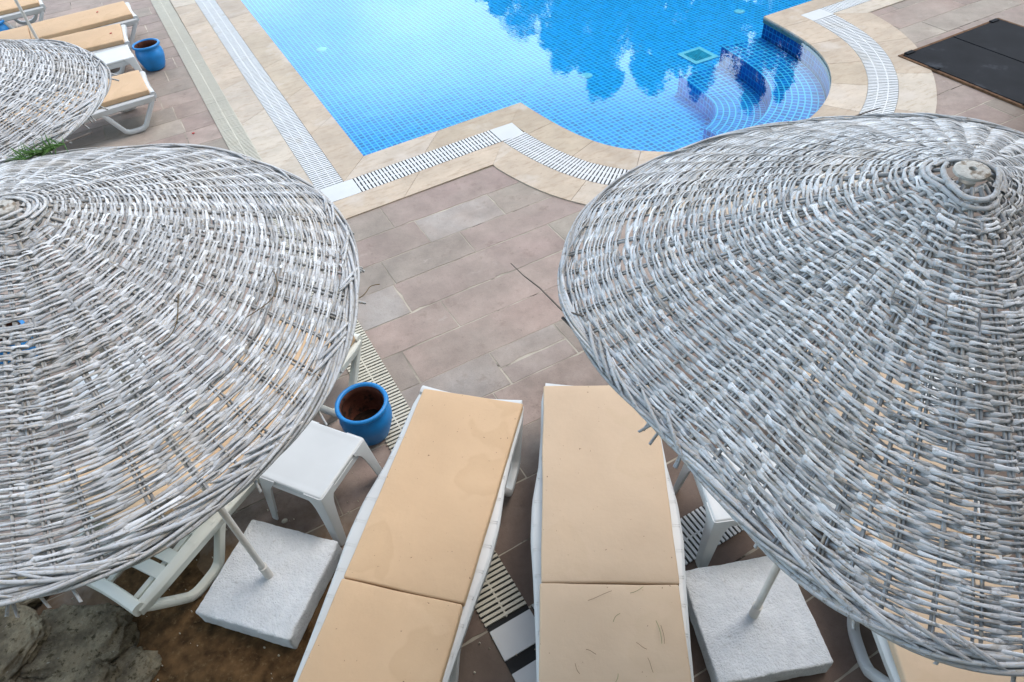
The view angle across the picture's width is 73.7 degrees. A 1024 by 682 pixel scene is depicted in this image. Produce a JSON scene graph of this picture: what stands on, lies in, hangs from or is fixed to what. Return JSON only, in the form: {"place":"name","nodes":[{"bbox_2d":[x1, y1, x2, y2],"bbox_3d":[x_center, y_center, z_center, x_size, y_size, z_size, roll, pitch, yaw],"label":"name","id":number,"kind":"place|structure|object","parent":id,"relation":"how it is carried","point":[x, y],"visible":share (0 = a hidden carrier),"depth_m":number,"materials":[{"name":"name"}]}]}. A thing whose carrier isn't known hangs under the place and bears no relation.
{"place":"outdoors","nodes":[
{"label":"outdoors","id":0,"kind":"place"},
{"bbox_2d":[116,548,314,681],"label":"bank soil","id":1,"kind":"structure","parent":0,"point":[219,654],"depth_m":3.48,"materials":[{"name":"brown soil"}]},
{"bbox_2d":[0,675,30,681],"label":"rubble stone","id":2,"kind":"object","parent":1,"relation":"on","point":[3,679],"visible":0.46,"depth_m":3.36,"materials":[{"name":"grey stone"}]},
{"bbox_2d":[0,551,48,608],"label":"rubble stone","id":3,"kind":"object","parent":1,"relation":"on","point":[32,603],"visible":0.09,"depth_m":3.68,"materials":[{"name":"grey stone"}]},
{"bbox_2d":[0,604,51,681],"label":"rubble stone","id":4,"kind":"object","parent":1,"relation":"on","point":[24,636],"visible":0.83,"depth_m":3.49,"materials":[{"name":"grey stone"}]},
{"bbox_2d":[33,658,119,681],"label":"rubble stone","id":5,"kind":"object","parent":1,"relation":"on","point":[98,670],"visible":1,"depth_m":3.37,"materials":[{"name":"grey stone"}]},
{"bbox_2d":[19,603,139,681],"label":"rubble stone","id":6,"kind":"object","parent":1,"relation":"on","point":[82,634],"visible":0.75,"depth_m":3.50,"materials":[{"name":"grey stone"}]},
{"bbox_2d":[111,646,161,681],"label":"rubble stone","id":7,"kind":"object","parent":1,"relation":"on","point":[136,664],"visible":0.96,"depth_m":3.42,"materials":[{"name":"grey stone"}]},
{"bbox_2d":[0,0,1023,681],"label":"patio paving","id":8,"kind":"structure","parent":0,"point":[506,326],"depth_m":5.19,"materials":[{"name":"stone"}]},
{"bbox_2d":[0,20,8,30],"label":"flower pot","id":9,"kind":"object","parent":8,"relation":"on","point":[3,27],"visible":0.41,"depth_m":9.28,"materials":[{"name":"ceramic"}]},
{"bbox_2d":[0,319,37,371],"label":"flower pot","id":10,"kind":"object","parent":8,"relation":"on","point":[20,322],"visible":0.1,"depth_m":4.91,"materials":[{"name":"ceramic"}]},
{"bbox_2d":[0,0,45,28],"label":"sun lounger","id":11,"kind":"object","parent":8,"relation":"on","point":[9,10],"visible":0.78,"depth_m":9.38,"materials":[{"name":"white plastic"}]},
{"bbox_2d":[14,0,84,95],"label":"wicker parasol","id":12,"kind":"object","parent":8,"relation":"on","point":[26,19],"visible":0.08,"depth_m":7.98,"materials":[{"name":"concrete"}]},
{"bbox_2d":[1,23,130,100],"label":"sun lounger","id":13,"kind":"object","parent":8,"relation":"on","point":[97,40],"visible":0.41,"depth_m":8.31,"materials":[{"name":"beige fabric"}]},
{"bbox_2d":[0,1,138,79],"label":"sun lounger","id":14,"kind":"object","parent":8,"relation":"on","point":[121,13],"visible":0.66,"depth_m":8.76,"materials":[{"name":"beige fabric"}]},
{"bbox_2d":[0,70,156,155],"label":"sun lounger","id":15,"kind":"object","parent":8,"relation":"on","point":[130,90],"visible":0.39,"depth_m":7.23,"materials":[{"name":"beige fabric"}]},
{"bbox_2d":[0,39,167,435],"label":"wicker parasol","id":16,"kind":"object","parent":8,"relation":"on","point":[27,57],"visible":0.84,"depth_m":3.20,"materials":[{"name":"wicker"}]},
{"bbox_2d":[94,45,152,88],"bbox_3d":[-4.607,-3.151,8.030,0.500,0.420,0.500,-26,50,-19],"label":"side table","id":17,"kind":"object","parent":8,"relation":"on","point":[117,57],"visible":0.69,"depth_m":7.86,"materials":[{"name":"white plastic"}]},
{"bbox_2d":[131,38,164,70],"bbox_3d":[-4.486,-3.543,8.476,0.332,0.306,0.332,-24,49,-17],"label":"flower pot","id":18,"kind":"object","parent":8,"relation":"on","point":[149,54],"visible":1,"depth_m":8.40,"materials":[{"name":"ceramic"}]},
{"bbox_2d":[0,143,365,648],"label":"wicker parasol","id":19,"kind":"object","parent":8,"relation":"on","point":[270,582],"visible":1,"depth_m":1.79,"materials":[{"name":"wicker"}]},
{"bbox_2d":[6,132,91,161],"bbox_3d":[-1.728,-0.724,2.550,0.312,0.099,0.140,-34,52,-25],"label":"pine sprig","id":20,"kind":"object","parent":19,"relation":"attached to","point":[43,150],"visible":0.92,"depth_m":2.53,"materials":[{"name":"green plant"}]},
{"bbox_2d":[156,294,178,345],"bbox_3d":[-0.882,-0.057,1.774,0.028,0.019,0.179,-2,46,3],"label":"dry shoot","id":21,"kind":"object","parent":19,"relation":"on","point":[176,321],"visible":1,"depth_m":1.77,"materials":[{"name":"grey wicker"}]},
{"bbox_2d":[247,271,277,316],"bbox_3d":[-0.695,-0.132,1.939,0.037,0.018,0.201,3,46,8],"label":"dry shoot","id":22,"kind":"object","parent":19,"relation":"on","point":[269,300],"visible":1,"depth_m":1.93,"materials":[{"name":"grey wicker"}]},
{"bbox_2d":[38,314,361,616],"bbox_3d":[-1.694,0.515,3.954,0.759,0.817,2.004,16,50,19],"label":"sun lounger","id":23,"kind":"object","parent":8,"relation":"on","point":[178,558],"visible":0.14,"depth_m":3.57,"materials":[{"name":"white plastic"}]},
{"bbox_2d":[195,0,342,188],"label":"drain grate","id":24,"kind":"object","parent":8,"relation":"on","point":[315,164],"visible":0.98,"depth_m":7.68,"materials":[{"name":"white plastic"}]},
{"bbox_2d":[72,431,535,680],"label":"grit","id":25,"kind":"object","parent":8,"relation":"on","point":[306,533],"visible":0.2,"depth_m":3.52,"materials":[{"name":"gravel"}]},
{"bbox_2d":[259,420,381,545],"bbox_3d":[-1.097,0.782,3.924,0.500,0.420,0.500,15,49,19],"label":"side table","id":26,"kind":"object","parent":8,"relation":"on","point":[314,462],"visible":0.85,"depth_m":3.75,"materials":[{"name":"white plastic"}]},
{"bbox_2d":[150,0,526,628],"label":"drain grate","id":27,"kind":"object","parent":8,"relation":"on","point":[501,596],"visible":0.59,"depth_m":4.98,"materials":[{"name":"plastic"}]},
{"bbox_2d":[319,179,361,201],"bbox_3d":[-1.603,-1.391,6.354,0.346,0.014,0.272,-24,49,-17],"label":"corner plate","id":28,"kind":"object","parent":8,"relation":"on","point":[340,191],"visible":0.71,"depth_m":6.35,"materials":[{"name":"white plastic"}]},
{"bbox_2d":[335,382,391,445],"bbox_3d":[-0.912,0.477,4.280,0.332,0.306,0.332,-24,49,-17],"label":"flower pot","id":29,"kind":"object","parent":8,"relation":"on","point":[363,410],"visible":0.91,"depth_m":4.25,"materials":[{"name":"ceramic"}]},
{"bbox_2d":[293,385,523,681],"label":"sun lounger","id":30,"kind":"object","parent":8,"relation":"on","point":[407,583],"visible":1,"depth_m":3.37,"materials":[{"name":"beige fabric"}]},
{"bbox_2d":[354,131,500,191],"bbox_3d":[-0.807,-1.760,6.637,1.495,0.012,0.265,-25,49,-18],"label":"drain grate","id":31,"kind":"object","parent":8,"relation":"on","point":[407,167],"visible":1,"depth_m":6.62,"materials":[{"name":"white plastic"}]},
{"bbox_2d":[490,123,523,141],"bbox_3d":[-0.049,-2.112,6.910,0.260,0.014,0.267,-24,49,-17],"label":"corner plate","id":32,"kind":"object","parent":8,"relation":"on","point":[503,133],"visible":1,"depth_m":6.90,"materials":[{"name":"white plastic"}]},
{"bbox_2d":[487,606,528,632],"bbox_3d":[-0.017,1.425,3.503,0.235,0.003,0.025,-24,49,-17],"label":"drain gap","id":33,"kind":"object","parent":8,"relation":"on","point":[508,618],"visible":1,"depth_m":3.50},
{"bbox_2d":[490,609,535,661],"bbox_3d":[0.028,1.481,3.440,0.235,0.014,0.163,-24,49,-17],"label":"corner plate","id":34,"kind":"object","parent":8,"relation":"on","point":[513,637],"visible":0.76,"depth_m":3.43,"materials":[{"name":"white plastic"}]},
{"bbox_2d":[505,643,535,673],"bbox_3d":[0.085,1.554,3.370,0.235,0.003,0.070,-24,49,-17],"label":"drain gap","id":35,"kind":"object","parent":8,"relation":"on","point":[522,659],"visible":0.64,"depth_m":3.36,"materials":[{"name":"black"}]},
{"bbox_2d":[512,660,536,681],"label":"corner plate","id":36,"kind":"object","parent":8,"relation":"on","point":[526,673],"visible":0.33,"depth_m":3.30,"materials":[{"name":"white plastic"}]},
{"bbox_2d":[170,0,936,229],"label":"coping border","id":37,"kind":"object","parent":8,"relation":"on","point":[917,92],"visible":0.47,"depth_m":6.87,"materials":[{"name":"stone"}]},
{"bbox_2d":[531,383,693,681],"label":"sun lounger","id":38,"kind":"object","parent":8,"relation":"on","point":[605,516],"visible":0.94,"depth_m":3.30,"materials":[{"name":"beige fabric"}]},
{"bbox_2d":[504,15,898,190],"bbox_3d":[2.438,-2.353,6.917,4.774,0.012,2.355,-24,49,-17],"label":"drain grate","id":39,"kind":"object","parent":8,"relation":"on","point":[882,91],"visible":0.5,"depth_m":6.84,"materials":[{"name":"white plastic"}]},
{"bbox_2d":[673,442,797,567],"bbox_3d":[1.190,0.855,3.647,0.500,0.420,0.500,-7,46,-2],"label":"side table","id":40,"kind":"object","parent":8,"relation":"on","point":[719,521],"visible":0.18,"depth_m":3.46,"materials":[{"name":"white plastic"}]},
{"bbox_2d":[531,322,1023,609],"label":"drain grate","id":41,"kind":"object","parent":8,"relation":"on","point":[692,524],"visible":0.05,"depth_m":3.78,"materials":[{"name":"white plastic"}]},
{"bbox_2d":[557,113,1023,681],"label":"wicker parasol","id":42,"kind":"object","parent":8,"relation":"on","point":[751,619],"visible":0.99,"depth_m":1.45,"materials":[{"name":"wicker"}]},
{"bbox_2d":[510,263,583,316],"bbox_3d":[0.101,-0.142,2.000,0.013,0.044,0.313,-33,52,-24],"label":"twig","id":43,"kind":"object","parent":42,"relation":"attached to","point":[577,314],"visible":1,"depth_m":2.01,"materials":[{"name":"brown wood"}]},
{"bbox_2d":[561,317,570,327],"bbox_3d":[0.184,-0.021,1.959,0.114,0.061,0.020,33,57,31],"label":"twig","id":44,"kind":"object","parent":42,"relation":"hanging from","point":[564,320],"visible":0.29,"depth_m":1.96,"materials":[{"name":"wood"}]},
{"bbox_2d":[855,108,879,115],"bbox_3d":[1.136,-0.735,2.189,0.081,0.027,0.013,-7,46,-1],"label":"twig","id":45,"kind":"object","parent":42,"relation":"attached to","point":[866,112],"visible":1,"depth_m":2.19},
{"bbox_2d":[802,9,833,21],"bbox_3d":[3.751,-4.006,8.393,0.342,0.014,0.226,-24,49,-17],"label":"corner plate","id":46,"kind":"object","parent":8,"relation":"on","point":[816,15],"visible":1,"depth_m":8.38,"materials":[{"name":"white plastic"}]},
{"bbox_2d":[821,0,869,12],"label":"drain grate","id":47,"kind":"object","parent":8,"relation":"on","point":[839,6],"visible":1,"depth_m":8.53,"materials":[{"name":"white plastic"}]},
{"bbox_2d":[783,350,1023,681],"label":"sun lounger","id":48,"kind":"object","parent":8,"relation":"on","point":[901,664],"visible":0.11,"depth_m":3.03,"materials":[{"name":"white plastic"}]},
{"bbox_2d":[898,18,1023,108],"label":"floor hatch","id":49,"kind":"object","parent":8,"relation":"on","point":[987,58],"visible":1,"depth_m":7.33,"materials":[{"name":"metal"}]},
{"bbox_2d":[241,0,811,155],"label":"pool floor","id":50,"kind":"structure","parent":0,"point":[377,75],"depth_m":9.80,"materials":[{"name":"tile"}]},
{"bbox_2d":[316,47,326,51],"bbox_3d":[-2.917,-4.466,10.444,0.170,0.012,0.170,-24,49,-17],"label":"floor inlet","id":51,"kind":"object","parent":50,"relation":"on","point":[320,49],"visible":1,"depth_m":10.42,"materials":[{"name":"white plastic"}]},
{"bbox_2d":[580,73,592,78],"bbox_3d":[1.009,-3.603,9.260,0.170,0.012,0.170,-24,49,-17],"label":"floor inlet","id":52,"kind":"object","parent":50,"relation":"on","point":[586,75],"visible":1,"depth_m":9.24,"materials":[{"name":"white plastic"}]},
{"bbox_2d":[677,75,715,139],"bbox_3d":[2.231,-2.420,7.848,0.505,0.245,2.829,2,46,7],"label":"pool step riser","id":53,"kind":"object","parent":50,"relation":"on","point":[696,98],"visible":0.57,"depth_m":8.35,"materials":[{"name":"tile"}]},
{"bbox_2d":[680,65,765,134],"bbox_3d":[2.511,-2.506,7.735,0.842,0.001,2.790,-2,46,3],"label":"pool step","id":54,"kind":"object","parent":53,"relation":"on","point":[738,103],"visible":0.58,"depth_m":8.06,"materials":[{"name":"tile"}]},
{"bbox_2d":[677,47,718,64],"bbox_3d":[2.573,-3.957,9.454,0.400,0.020,0.400,-24,49,-17],"label":"pool drain","id":55,"kind":"object","parent":50,"relation":"on","point":[697,55],"visible":1,"depth_m":9.43,"materials":[{"name":"plastic"}]},
{"bbox_2d":[640,24,828,152],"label":"pool wall","id":56,"kind":"structure","parent":50,"relation":"on","point":[810,61],"depth_m":8.09,"materials":[{"name":"tile"}]},
{"bbox_2d":[215,0,867,181],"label":"pool coping","id":57,"kind":"object","parent":56,"relation":"on","point":[837,57],"visible":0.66,"depth_m":7.12,"materials":[{"name":"stone"}]},
{"bbox_2d":[734,9,744,13],"bbox_3d":[3.468,-5.027,10.411,0.170,0.012,0.170,-24,49,-17],"label":"floor inlet","id":58,"kind":"object","parent":50,"relation":"on","point":[738,11],"visible":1,"depth_m":10.39,"materials":[{"name":"white plastic"}]},
{"bbox_2d":[719,46,770,109],"bbox_3d":[2.640,-2.581,7.798,0.522,0.485,3.140,6,47,10],"label":"pool step riser","id":59,"kind":"object","parent":50,"relation":"on","point":[751,77],"visible":0.4,"depth_m":8.23,"materials":[{"name":"tile"}]},
{"bbox_2d":[722,37,824,125],"bbox_3d":[2.898,-2.721,7.574,1.082,0.001,3.140,6,47,10],"label":"pool step","id":60,"kind":"object","parent":59,"relation":"on","point":[797,91],"visible":0.63,"depth_m":7.78,"materials":[{"name":"tile"}]}
]}

